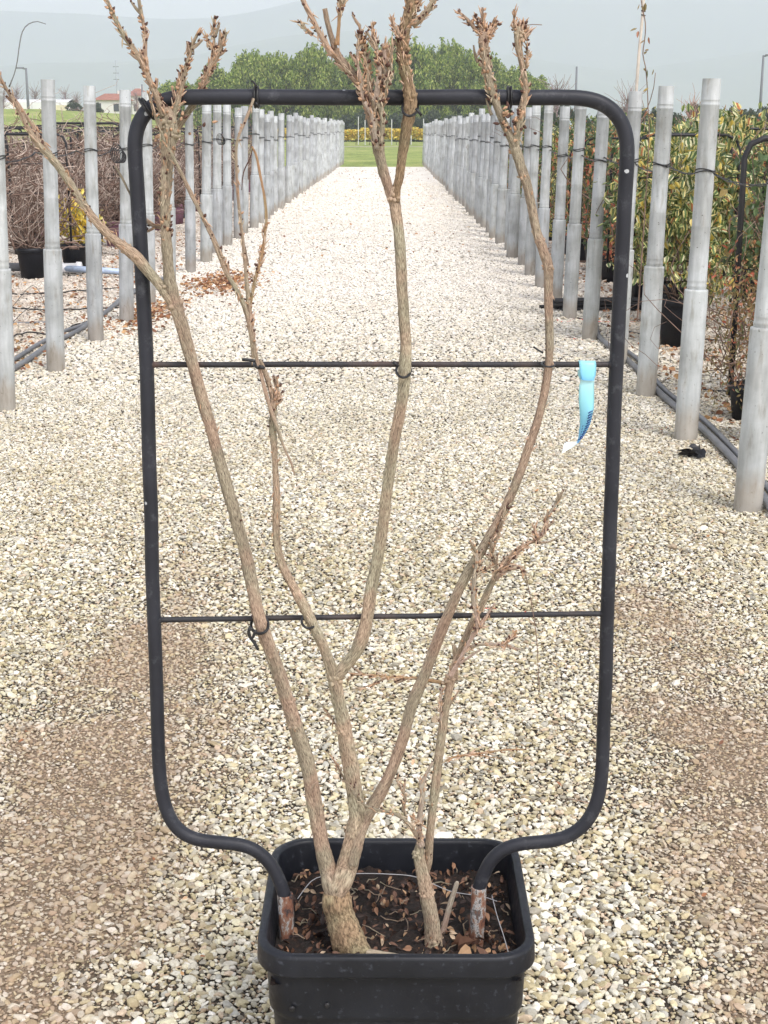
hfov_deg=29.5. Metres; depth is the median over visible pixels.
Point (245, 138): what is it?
cement post
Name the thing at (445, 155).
cement post
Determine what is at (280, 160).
cement post
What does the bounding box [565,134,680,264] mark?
potted shrub
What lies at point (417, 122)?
hedge bush
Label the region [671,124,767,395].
potted shrub
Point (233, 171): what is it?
bare shrub
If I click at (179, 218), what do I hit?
bare shrub
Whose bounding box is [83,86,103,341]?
cement post
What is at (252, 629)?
plant tie
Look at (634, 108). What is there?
cement post
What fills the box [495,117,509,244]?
cement post
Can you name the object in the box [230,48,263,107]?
grove tree
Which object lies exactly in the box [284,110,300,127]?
hedge bush
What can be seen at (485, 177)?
cement post
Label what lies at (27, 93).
street lamp
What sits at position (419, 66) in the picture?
grove tree
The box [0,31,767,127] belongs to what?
hills
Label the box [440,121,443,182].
cement post
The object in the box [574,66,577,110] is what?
utility pole
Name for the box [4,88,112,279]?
bare shrub
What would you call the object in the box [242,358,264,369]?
plant tie
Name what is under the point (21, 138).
bare shrub
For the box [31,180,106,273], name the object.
potted shrub
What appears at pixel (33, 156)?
bare shrub
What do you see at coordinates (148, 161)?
cement post
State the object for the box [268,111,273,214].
cement post
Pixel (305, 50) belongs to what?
grove tree
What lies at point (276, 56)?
grove tree
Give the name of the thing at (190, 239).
cement post
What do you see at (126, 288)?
cement post
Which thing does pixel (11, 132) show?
bare shrub
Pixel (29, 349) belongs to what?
irrigation hose
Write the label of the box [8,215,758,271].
gravel
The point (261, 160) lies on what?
cement post
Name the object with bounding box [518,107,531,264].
cement post
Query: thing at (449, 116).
hedge bush
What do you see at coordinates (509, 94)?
plant tie
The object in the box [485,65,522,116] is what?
grove tree
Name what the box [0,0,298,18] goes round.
sky
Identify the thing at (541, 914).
gravel
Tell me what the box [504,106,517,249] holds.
cement post
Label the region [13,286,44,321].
drip line
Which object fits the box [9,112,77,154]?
bare shrub
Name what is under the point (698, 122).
potted shrub
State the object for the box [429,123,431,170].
cement post
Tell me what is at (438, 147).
cement post
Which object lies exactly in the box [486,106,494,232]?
cement post
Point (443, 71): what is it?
grove tree
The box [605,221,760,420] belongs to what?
potted shrub
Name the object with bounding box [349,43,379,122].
grove tree
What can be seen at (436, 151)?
cement post
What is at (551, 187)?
potted shrub
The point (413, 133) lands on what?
grape vine
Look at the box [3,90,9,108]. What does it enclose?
bare tree
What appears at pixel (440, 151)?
cement post
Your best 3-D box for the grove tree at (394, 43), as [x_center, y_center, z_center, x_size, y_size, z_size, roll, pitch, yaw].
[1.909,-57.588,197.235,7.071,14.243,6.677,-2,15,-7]
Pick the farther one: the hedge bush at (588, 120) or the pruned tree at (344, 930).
the hedge bush at (588, 120)
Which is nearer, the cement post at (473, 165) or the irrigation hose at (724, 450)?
the irrigation hose at (724, 450)
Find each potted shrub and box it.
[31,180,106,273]
[487,119,558,203]
[492,109,593,239]
[495,120,596,254]
[508,129,557,202]
[521,137,589,226]
[529,91,673,282]
[538,119,616,262]
[549,121,640,260]
[560,100,765,297]
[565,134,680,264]
[569,115,616,220]
[592,73,767,347]
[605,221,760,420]
[606,102,766,294]
[616,102,718,260]
[641,106,698,252]
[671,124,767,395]
[682,109,752,144]
[711,101,767,300]
[720,136,767,280]
[727,112,767,286]
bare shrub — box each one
[3,105,85,253]
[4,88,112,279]
[4,108,101,240]
[4,111,29,154]
[4,115,76,212]
[4,116,64,241]
[4,122,42,223]
[5,116,35,216]
[5,148,31,249]
[6,83,159,247]
[9,108,78,191]
[9,111,39,206]
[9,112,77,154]
[30,105,119,212]
[31,101,198,247]
[56,102,112,159]
[60,111,115,167]
[66,102,158,201]
[80,111,180,170]
[97,116,198,216]
[98,114,182,158]
[114,111,211,230]
[152,106,232,218]
[153,108,233,223]
[154,118,201,172]
[174,125,234,211]
[181,112,251,189]
[211,123,251,200]
[212,118,251,191]
[221,113,251,182]
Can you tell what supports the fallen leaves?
on the gravel lane
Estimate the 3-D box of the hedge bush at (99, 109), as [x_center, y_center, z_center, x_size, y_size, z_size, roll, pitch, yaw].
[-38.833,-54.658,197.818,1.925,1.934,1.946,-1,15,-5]
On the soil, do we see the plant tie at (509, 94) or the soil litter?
the soil litter
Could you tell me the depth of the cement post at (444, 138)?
41.00 m
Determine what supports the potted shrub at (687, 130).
on the gravel lane
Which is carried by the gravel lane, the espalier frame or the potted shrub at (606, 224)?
the potted shrub at (606, 224)
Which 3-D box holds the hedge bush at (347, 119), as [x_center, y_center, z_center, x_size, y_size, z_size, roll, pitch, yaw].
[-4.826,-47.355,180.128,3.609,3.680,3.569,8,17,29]
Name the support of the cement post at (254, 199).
on the ground at (363, 153)
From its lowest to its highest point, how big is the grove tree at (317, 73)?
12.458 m
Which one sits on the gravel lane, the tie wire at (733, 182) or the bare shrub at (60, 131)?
the bare shrub at (60, 131)
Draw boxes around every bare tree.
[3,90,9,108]
[6,83,23,98]
[28,82,40,98]
[57,84,72,98]
[69,92,82,109]
[131,90,140,111]
[538,75,576,118]
[605,79,642,117]
[675,86,700,124]
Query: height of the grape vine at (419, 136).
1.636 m
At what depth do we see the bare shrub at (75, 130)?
27.60 m
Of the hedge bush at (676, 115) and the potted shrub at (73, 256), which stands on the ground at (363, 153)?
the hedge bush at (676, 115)
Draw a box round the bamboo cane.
[635,0,645,90]
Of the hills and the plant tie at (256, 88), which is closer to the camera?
the plant tie at (256, 88)
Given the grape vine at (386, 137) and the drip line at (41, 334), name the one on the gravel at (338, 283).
the drip line at (41, 334)
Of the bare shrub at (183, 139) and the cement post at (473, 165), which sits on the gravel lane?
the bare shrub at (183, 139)
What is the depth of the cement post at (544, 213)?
14.38 m
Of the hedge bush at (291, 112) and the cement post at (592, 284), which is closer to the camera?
the cement post at (592, 284)
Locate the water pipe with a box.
[9,262,118,274]
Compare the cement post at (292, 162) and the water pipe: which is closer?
the water pipe
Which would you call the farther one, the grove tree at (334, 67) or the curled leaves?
the grove tree at (334, 67)
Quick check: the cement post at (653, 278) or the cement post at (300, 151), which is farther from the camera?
the cement post at (300, 151)
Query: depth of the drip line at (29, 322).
11.96 m
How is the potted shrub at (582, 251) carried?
on the gravel lane
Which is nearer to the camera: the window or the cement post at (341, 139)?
the cement post at (341, 139)
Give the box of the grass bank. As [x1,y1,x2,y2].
[3,109,248,149]
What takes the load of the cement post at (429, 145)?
on the gravel lane
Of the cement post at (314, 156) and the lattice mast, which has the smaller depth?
the cement post at (314, 156)
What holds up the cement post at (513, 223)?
on the ground at (363, 153)
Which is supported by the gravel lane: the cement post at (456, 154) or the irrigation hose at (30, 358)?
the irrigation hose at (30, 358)
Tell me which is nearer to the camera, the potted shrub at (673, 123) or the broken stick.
the broken stick
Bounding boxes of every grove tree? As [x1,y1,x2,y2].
[157,80,193,119]
[183,74,222,130]
[197,63,227,118]
[211,68,252,128]
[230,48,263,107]
[239,52,284,126]
[261,52,309,124]
[271,50,292,110]
[292,42,318,64]
[295,42,342,119]
[324,54,373,126]
[327,60,337,119]
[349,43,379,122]
[361,44,400,127]
[384,36,439,128]
[388,32,397,56]
[421,44,437,73]
[423,54,460,122]
[435,37,471,83]
[445,47,489,115]
[478,51,506,82]
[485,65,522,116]
[510,74,558,122]
[513,65,536,82]
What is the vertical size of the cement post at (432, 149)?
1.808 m
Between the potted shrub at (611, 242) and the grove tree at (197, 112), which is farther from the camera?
the grove tree at (197, 112)
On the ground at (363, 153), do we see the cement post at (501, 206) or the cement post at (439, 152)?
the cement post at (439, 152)
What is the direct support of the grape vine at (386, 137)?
on the ground at (363, 153)
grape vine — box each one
[344,129,351,140]
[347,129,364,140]
[360,127,371,144]
[384,127,390,139]
[387,128,399,144]
[410,127,419,142]
[414,128,422,139]
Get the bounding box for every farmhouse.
[96,91,133,113]
[131,86,144,113]
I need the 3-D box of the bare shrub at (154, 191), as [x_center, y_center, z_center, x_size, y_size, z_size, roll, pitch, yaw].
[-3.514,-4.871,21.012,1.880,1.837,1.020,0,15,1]
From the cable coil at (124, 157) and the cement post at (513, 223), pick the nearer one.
the cable coil at (124, 157)
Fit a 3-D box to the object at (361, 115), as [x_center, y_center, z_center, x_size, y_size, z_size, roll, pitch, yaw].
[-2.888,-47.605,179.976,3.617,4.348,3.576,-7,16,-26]
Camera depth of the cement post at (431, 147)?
53.49 m
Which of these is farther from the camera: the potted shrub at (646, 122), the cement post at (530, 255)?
the potted shrub at (646, 122)
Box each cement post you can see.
[0,71,15,410]
[41,79,64,372]
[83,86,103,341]
[119,90,133,321]
[142,92,155,302]
[170,165,175,276]
[185,105,195,272]
[200,105,212,262]
[211,105,222,252]
[222,105,232,245]
[233,108,243,238]
[241,106,248,232]
[250,106,259,227]
[259,109,264,222]
[264,114,270,219]
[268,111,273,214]
[274,116,277,211]
[278,113,283,209]
[284,154,284,205]
[285,115,291,202]
[291,116,294,199]
[293,113,297,197]
[297,115,298,195]
[298,116,302,193]
[303,117,306,191]
[306,118,309,159]
[306,120,309,189]
[310,115,313,185]
[313,118,315,184]
[315,117,318,181]
[315,119,316,182]
[319,118,320,180]
[320,120,321,179]
[322,120,324,178]
[324,118,326,177]
[326,122,328,174]
[327,121,330,173]
[329,119,331,172]
[332,121,333,171]
[333,120,335,169]
[336,121,336,167]
[337,120,338,167]
[339,121,339,160]
[340,120,342,164]
[342,122,343,164]
[422,123,424,164]
[423,125,424,165]
[424,123,427,166]
[425,124,427,167]
[427,123,429,162]
[428,124,430,170]
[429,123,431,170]
[430,121,432,171]
[431,123,433,170]
[431,126,433,174]
[433,119,437,176]
[435,121,438,178]
[436,121,439,179]
[438,121,441,180]
[439,122,441,181]
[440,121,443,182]
[441,118,447,184]
[443,120,447,185]
[445,119,449,189]
[445,122,447,187]
[446,118,451,190]
[448,116,455,194]
[452,121,456,196]
[454,116,461,198]
[455,118,461,200]
[458,118,465,203]
[462,117,468,205]
[465,113,473,209]
[466,116,472,212]
[468,115,478,215]
[474,108,484,218]
[476,114,485,223]
[480,113,490,227]
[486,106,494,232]
[489,114,500,237]
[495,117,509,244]
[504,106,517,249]
[506,108,522,257]
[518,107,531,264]
[524,106,540,275]
[535,106,552,287]
[551,106,569,297]
[562,106,586,319]
[582,111,608,339]
[623,91,642,363]
[636,86,673,396]
[674,78,720,441]
[733,179,767,513]
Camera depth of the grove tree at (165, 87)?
189.04 m
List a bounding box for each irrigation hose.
[14,276,163,370]
[14,277,163,361]
[597,325,767,510]
[627,349,767,492]
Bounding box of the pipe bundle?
[539,297,641,310]
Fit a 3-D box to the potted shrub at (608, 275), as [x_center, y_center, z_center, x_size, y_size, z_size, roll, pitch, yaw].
[2.347,-3.334,15.012,1.745,1.915,0.868,2,15,6]
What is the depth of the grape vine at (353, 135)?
145.06 m
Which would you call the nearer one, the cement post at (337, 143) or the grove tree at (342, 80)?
the cement post at (337, 143)
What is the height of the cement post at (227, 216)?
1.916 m
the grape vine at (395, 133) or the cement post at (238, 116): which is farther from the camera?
the grape vine at (395, 133)
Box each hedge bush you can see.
[64,102,77,110]
[69,102,82,110]
[96,102,103,112]
[222,114,251,137]
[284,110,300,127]
[337,113,355,141]
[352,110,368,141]
[386,112,402,141]
[398,116,421,141]
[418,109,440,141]
[438,114,457,120]
[540,106,558,130]
[555,106,574,131]
[569,116,595,136]
[641,107,655,133]
[647,107,656,127]
[672,112,684,124]
[685,103,698,120]
[740,108,761,125]
[755,106,767,130]
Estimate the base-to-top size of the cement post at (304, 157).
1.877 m
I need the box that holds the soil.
[270,866,521,984]
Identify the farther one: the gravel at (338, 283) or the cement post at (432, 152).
the cement post at (432, 152)
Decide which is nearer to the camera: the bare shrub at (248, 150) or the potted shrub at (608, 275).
the potted shrub at (608, 275)
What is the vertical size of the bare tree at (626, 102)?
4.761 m
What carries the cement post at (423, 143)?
on the ground at (363, 153)
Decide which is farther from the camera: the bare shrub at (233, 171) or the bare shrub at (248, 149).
the bare shrub at (248, 149)
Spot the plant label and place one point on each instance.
(586, 370)
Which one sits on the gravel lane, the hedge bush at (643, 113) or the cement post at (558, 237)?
the cement post at (558, 237)
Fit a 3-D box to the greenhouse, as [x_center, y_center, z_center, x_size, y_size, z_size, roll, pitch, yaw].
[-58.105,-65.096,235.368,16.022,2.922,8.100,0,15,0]
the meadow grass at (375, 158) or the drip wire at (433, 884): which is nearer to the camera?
the drip wire at (433, 884)
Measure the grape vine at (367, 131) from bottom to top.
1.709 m
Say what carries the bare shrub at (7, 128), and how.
on the gravel lane
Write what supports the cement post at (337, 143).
on the ground at (363, 153)
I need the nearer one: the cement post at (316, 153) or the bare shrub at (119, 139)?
the bare shrub at (119, 139)
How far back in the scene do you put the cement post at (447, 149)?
37.91 m
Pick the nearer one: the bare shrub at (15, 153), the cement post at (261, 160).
the bare shrub at (15, 153)
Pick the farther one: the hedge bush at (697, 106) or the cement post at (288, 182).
the hedge bush at (697, 106)
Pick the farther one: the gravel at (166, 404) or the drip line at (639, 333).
the drip line at (639, 333)
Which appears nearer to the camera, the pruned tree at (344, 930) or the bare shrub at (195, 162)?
the pruned tree at (344, 930)
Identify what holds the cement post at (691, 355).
on the ground at (363, 153)
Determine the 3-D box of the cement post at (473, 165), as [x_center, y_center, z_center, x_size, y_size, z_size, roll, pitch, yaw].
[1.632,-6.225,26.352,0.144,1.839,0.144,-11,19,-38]
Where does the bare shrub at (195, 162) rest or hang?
on the gravel lane
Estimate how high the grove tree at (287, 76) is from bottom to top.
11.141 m
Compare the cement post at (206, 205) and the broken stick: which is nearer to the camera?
the broken stick
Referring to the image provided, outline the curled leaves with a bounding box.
[309,901,499,953]
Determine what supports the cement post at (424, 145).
on the ground at (363, 153)
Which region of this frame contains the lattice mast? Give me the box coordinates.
[113,60,118,93]
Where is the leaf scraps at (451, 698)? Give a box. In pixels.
[19,412,765,974]
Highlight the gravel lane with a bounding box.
[0,167,767,1023]
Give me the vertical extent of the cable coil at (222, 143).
0.135 m
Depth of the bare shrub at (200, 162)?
27.73 m
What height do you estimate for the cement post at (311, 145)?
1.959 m
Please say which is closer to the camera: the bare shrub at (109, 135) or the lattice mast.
the bare shrub at (109, 135)
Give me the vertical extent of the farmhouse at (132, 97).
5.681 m
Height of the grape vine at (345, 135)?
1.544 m
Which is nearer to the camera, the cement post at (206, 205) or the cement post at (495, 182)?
the cement post at (206, 205)
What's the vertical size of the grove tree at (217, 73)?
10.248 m
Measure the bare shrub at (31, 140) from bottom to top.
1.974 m
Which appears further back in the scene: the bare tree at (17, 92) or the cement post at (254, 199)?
the bare tree at (17, 92)
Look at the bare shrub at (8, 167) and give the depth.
16.64 m
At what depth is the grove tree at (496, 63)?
196.66 m
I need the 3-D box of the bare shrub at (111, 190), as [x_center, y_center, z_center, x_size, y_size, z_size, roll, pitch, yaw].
[-3.604,-4.526,19.377,2.309,2.001,1.318,-6,16,-23]
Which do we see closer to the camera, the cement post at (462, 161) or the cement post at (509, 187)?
the cement post at (509, 187)
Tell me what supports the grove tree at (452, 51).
on the ground at (363, 153)
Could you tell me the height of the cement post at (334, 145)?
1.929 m
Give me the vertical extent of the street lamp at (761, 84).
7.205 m
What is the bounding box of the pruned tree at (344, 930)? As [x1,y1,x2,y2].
[0,0,554,953]
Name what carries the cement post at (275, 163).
on the ground at (363, 153)
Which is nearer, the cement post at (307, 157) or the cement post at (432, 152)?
the cement post at (307, 157)
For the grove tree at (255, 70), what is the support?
on the ground at (363, 153)
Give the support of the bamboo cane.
on the gravel lane
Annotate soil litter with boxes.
[278,863,516,953]
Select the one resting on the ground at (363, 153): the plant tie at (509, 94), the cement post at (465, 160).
the cement post at (465, 160)
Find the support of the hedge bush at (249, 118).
on the grass bank
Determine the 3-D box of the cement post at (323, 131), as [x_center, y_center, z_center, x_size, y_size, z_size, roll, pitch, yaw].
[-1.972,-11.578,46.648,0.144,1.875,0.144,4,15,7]
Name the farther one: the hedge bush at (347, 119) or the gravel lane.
the hedge bush at (347, 119)
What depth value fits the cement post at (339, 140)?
60.88 m
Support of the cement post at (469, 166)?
on the ground at (363, 153)
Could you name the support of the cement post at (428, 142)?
on the ground at (363, 153)
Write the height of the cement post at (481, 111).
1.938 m
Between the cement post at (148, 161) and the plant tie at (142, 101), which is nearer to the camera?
the plant tie at (142, 101)
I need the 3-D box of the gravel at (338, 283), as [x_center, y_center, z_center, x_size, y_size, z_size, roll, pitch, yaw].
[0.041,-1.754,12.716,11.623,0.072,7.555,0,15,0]
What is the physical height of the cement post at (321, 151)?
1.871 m
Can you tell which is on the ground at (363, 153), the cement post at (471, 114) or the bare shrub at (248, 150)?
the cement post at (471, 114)
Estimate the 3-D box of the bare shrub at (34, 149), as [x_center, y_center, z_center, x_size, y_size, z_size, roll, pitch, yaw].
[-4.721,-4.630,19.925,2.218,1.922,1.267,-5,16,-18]
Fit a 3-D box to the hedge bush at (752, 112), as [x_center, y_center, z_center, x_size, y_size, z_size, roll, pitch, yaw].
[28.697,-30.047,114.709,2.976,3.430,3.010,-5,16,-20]
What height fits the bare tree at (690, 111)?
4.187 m
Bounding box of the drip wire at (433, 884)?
[297,873,508,951]
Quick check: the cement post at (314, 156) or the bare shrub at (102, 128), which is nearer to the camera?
the bare shrub at (102, 128)
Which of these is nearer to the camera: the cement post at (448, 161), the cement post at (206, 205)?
the cement post at (206, 205)
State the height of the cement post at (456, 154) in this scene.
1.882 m
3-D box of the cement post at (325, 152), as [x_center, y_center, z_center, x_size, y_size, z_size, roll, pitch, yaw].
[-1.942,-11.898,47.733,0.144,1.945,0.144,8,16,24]
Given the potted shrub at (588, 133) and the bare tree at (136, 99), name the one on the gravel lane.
the potted shrub at (588, 133)
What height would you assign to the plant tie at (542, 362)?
0.033 m
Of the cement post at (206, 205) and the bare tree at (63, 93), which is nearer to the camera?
the cement post at (206, 205)
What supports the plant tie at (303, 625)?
attached to the espalier frame
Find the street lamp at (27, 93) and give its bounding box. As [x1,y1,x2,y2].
[16,67,29,108]
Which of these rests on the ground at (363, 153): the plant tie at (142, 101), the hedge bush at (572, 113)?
the hedge bush at (572, 113)
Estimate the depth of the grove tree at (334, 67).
196.91 m
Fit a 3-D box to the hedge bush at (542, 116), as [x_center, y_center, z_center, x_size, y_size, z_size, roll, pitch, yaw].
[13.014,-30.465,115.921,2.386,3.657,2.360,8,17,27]
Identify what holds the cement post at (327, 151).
on the ground at (363, 153)
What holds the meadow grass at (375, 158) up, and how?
on the ground at (363, 153)
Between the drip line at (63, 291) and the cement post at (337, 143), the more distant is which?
the cement post at (337, 143)
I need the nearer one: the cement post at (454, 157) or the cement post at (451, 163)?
the cement post at (454, 157)
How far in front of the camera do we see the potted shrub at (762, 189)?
12.11 m
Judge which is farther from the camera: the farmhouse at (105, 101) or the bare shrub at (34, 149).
the farmhouse at (105, 101)
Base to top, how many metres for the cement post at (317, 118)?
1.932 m
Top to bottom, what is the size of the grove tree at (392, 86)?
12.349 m
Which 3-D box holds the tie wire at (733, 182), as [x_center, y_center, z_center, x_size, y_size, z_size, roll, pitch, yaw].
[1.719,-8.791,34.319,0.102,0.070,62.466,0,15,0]
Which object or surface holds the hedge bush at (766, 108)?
on the ground at (363, 153)
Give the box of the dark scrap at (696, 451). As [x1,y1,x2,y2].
[676,443,705,458]
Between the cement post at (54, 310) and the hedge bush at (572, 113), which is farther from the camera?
the hedge bush at (572, 113)
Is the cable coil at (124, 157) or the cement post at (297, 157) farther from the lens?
the cement post at (297, 157)
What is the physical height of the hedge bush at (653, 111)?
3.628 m
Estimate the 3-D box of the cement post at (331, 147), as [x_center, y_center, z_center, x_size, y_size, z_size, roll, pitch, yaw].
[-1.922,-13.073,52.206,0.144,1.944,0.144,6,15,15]
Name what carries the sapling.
on the soil
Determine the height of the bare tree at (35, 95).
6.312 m
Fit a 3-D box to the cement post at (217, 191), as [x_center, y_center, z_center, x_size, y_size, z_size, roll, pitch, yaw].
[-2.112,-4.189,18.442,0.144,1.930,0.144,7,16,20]
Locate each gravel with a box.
[0,382,767,612]
[0,607,767,819]
[0,812,767,1023]
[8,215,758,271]
[11,269,754,385]
[20,182,554,216]
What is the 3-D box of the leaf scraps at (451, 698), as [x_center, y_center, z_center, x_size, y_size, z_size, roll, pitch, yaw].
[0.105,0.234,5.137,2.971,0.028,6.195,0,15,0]
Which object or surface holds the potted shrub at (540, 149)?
on the gravel lane
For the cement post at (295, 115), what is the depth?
33.05 m
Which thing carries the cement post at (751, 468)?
on the ground at (363, 153)
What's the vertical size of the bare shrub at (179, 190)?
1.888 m
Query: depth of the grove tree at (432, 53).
196.59 m
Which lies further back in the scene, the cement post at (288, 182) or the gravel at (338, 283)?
the cement post at (288, 182)
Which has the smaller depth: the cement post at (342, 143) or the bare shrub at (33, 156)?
the bare shrub at (33, 156)
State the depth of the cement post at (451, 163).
34.80 m
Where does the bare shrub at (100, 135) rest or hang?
on the gravel lane
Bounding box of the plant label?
[561,360,595,453]
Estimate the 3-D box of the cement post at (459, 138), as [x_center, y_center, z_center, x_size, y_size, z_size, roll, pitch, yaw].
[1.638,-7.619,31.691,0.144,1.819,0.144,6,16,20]
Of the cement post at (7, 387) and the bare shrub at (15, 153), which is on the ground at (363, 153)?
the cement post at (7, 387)
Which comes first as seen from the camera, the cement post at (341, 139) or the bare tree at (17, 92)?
the cement post at (341, 139)
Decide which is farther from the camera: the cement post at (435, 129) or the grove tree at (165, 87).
the grove tree at (165, 87)
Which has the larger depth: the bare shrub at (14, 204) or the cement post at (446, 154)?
the cement post at (446, 154)
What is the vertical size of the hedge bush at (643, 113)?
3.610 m
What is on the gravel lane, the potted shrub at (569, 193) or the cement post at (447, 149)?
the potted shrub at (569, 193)
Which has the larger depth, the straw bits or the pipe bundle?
the pipe bundle
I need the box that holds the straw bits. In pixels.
[28,465,767,996]
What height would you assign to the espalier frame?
1.340 m
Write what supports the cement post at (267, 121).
on the ground at (363, 153)
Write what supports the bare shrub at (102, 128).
on the gravel lane
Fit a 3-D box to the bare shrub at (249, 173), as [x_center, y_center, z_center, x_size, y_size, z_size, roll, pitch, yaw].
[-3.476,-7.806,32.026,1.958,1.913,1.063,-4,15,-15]
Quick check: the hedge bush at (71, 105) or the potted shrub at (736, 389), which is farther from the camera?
the hedge bush at (71, 105)
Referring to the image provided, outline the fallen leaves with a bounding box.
[9,169,746,440]
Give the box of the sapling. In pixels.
[341,489,566,947]
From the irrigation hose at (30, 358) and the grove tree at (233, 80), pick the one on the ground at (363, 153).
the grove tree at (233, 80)
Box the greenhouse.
[4,99,74,110]
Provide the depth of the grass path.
130.79 m
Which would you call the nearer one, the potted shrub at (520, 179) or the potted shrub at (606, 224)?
the potted shrub at (606, 224)
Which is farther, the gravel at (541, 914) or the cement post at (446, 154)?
the cement post at (446, 154)
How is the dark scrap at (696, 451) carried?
on the gravel lane
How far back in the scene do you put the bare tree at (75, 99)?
235.93 m
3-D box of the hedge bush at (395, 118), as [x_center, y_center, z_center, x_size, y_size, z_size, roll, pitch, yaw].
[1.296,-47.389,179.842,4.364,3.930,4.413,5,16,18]
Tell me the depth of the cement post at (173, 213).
14.57 m
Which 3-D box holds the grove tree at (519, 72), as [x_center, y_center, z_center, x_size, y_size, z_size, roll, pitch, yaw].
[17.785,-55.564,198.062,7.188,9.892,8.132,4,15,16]
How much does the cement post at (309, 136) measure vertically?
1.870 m
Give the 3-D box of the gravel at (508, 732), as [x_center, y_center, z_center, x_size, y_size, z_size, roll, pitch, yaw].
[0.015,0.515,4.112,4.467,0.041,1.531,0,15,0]
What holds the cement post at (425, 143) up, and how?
on the gravel lane
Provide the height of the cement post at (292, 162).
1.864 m
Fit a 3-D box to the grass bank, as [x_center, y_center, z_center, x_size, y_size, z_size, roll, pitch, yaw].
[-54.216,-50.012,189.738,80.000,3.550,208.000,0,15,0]
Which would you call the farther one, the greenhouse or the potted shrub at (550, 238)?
the greenhouse
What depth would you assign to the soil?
2.39 m
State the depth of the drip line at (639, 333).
11.37 m
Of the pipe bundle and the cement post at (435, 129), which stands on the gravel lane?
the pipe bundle
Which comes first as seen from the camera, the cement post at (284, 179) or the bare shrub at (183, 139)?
the cement post at (284, 179)
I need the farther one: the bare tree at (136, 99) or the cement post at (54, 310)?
the bare tree at (136, 99)
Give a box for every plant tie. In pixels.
[138,97,154,119]
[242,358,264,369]
[247,618,269,649]
[251,80,259,108]
[300,616,316,628]
[392,361,411,378]
[401,102,421,116]
[506,86,512,111]
[533,346,555,367]
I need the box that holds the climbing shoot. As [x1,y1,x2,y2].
[631,0,655,320]
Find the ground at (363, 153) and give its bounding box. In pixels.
[10,139,423,166]
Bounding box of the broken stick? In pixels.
[441,881,458,933]
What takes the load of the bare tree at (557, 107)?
on the ground at (363, 153)
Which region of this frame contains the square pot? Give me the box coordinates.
[257,838,534,1023]
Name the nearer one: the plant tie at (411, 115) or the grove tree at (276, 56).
the plant tie at (411, 115)
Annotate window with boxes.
[113,104,118,110]
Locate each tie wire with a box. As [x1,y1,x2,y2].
[5,137,285,162]
[477,141,766,186]
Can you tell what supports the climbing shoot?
on the gravel lane
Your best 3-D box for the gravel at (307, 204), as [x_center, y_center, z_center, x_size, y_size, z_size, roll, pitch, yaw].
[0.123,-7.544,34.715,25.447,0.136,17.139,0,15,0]
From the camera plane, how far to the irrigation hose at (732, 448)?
7.69 m
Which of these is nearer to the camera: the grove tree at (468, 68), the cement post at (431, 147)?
the cement post at (431, 147)
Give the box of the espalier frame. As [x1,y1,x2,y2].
[128,89,634,944]
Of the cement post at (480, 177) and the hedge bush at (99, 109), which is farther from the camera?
the hedge bush at (99, 109)
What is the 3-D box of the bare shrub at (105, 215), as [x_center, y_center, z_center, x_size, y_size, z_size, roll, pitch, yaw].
[-3.695,-4.188,17.832,2.048,2.132,1.087,-2,15,-8]
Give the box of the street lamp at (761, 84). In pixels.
[757,54,767,126]
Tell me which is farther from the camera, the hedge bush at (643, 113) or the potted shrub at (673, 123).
the hedge bush at (643, 113)
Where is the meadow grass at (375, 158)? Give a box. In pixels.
[285,148,419,166]
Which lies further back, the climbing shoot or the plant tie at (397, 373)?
the climbing shoot
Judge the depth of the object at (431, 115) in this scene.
178.91 m
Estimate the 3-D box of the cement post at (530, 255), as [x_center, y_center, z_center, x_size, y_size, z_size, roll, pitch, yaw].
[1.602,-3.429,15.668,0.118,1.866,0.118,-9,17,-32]
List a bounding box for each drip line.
[12,287,117,294]
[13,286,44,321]
[13,306,118,310]
[13,320,86,336]
[13,321,44,323]
[577,317,725,341]
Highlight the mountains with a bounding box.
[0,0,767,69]
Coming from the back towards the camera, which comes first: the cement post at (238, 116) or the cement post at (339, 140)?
the cement post at (339, 140)
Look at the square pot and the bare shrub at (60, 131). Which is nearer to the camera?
the square pot
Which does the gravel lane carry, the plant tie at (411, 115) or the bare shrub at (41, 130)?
the bare shrub at (41, 130)
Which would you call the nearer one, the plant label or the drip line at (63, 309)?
the plant label
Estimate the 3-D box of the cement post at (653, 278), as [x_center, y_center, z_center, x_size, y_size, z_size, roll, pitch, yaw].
[1.588,-1.536,8.523,0.118,1.834,0.118,2,15,4]
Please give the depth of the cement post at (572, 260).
12.02 m
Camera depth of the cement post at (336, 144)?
58.73 m
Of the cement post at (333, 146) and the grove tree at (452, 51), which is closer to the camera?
the cement post at (333, 146)
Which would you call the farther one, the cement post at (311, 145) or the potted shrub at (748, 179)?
the cement post at (311, 145)
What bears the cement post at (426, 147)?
on the gravel lane
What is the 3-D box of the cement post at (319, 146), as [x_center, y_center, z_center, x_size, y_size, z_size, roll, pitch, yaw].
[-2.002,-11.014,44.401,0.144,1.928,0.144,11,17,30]
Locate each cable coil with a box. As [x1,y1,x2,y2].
[110,143,126,162]
[216,133,225,144]
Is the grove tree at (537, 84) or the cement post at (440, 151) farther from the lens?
the grove tree at (537, 84)

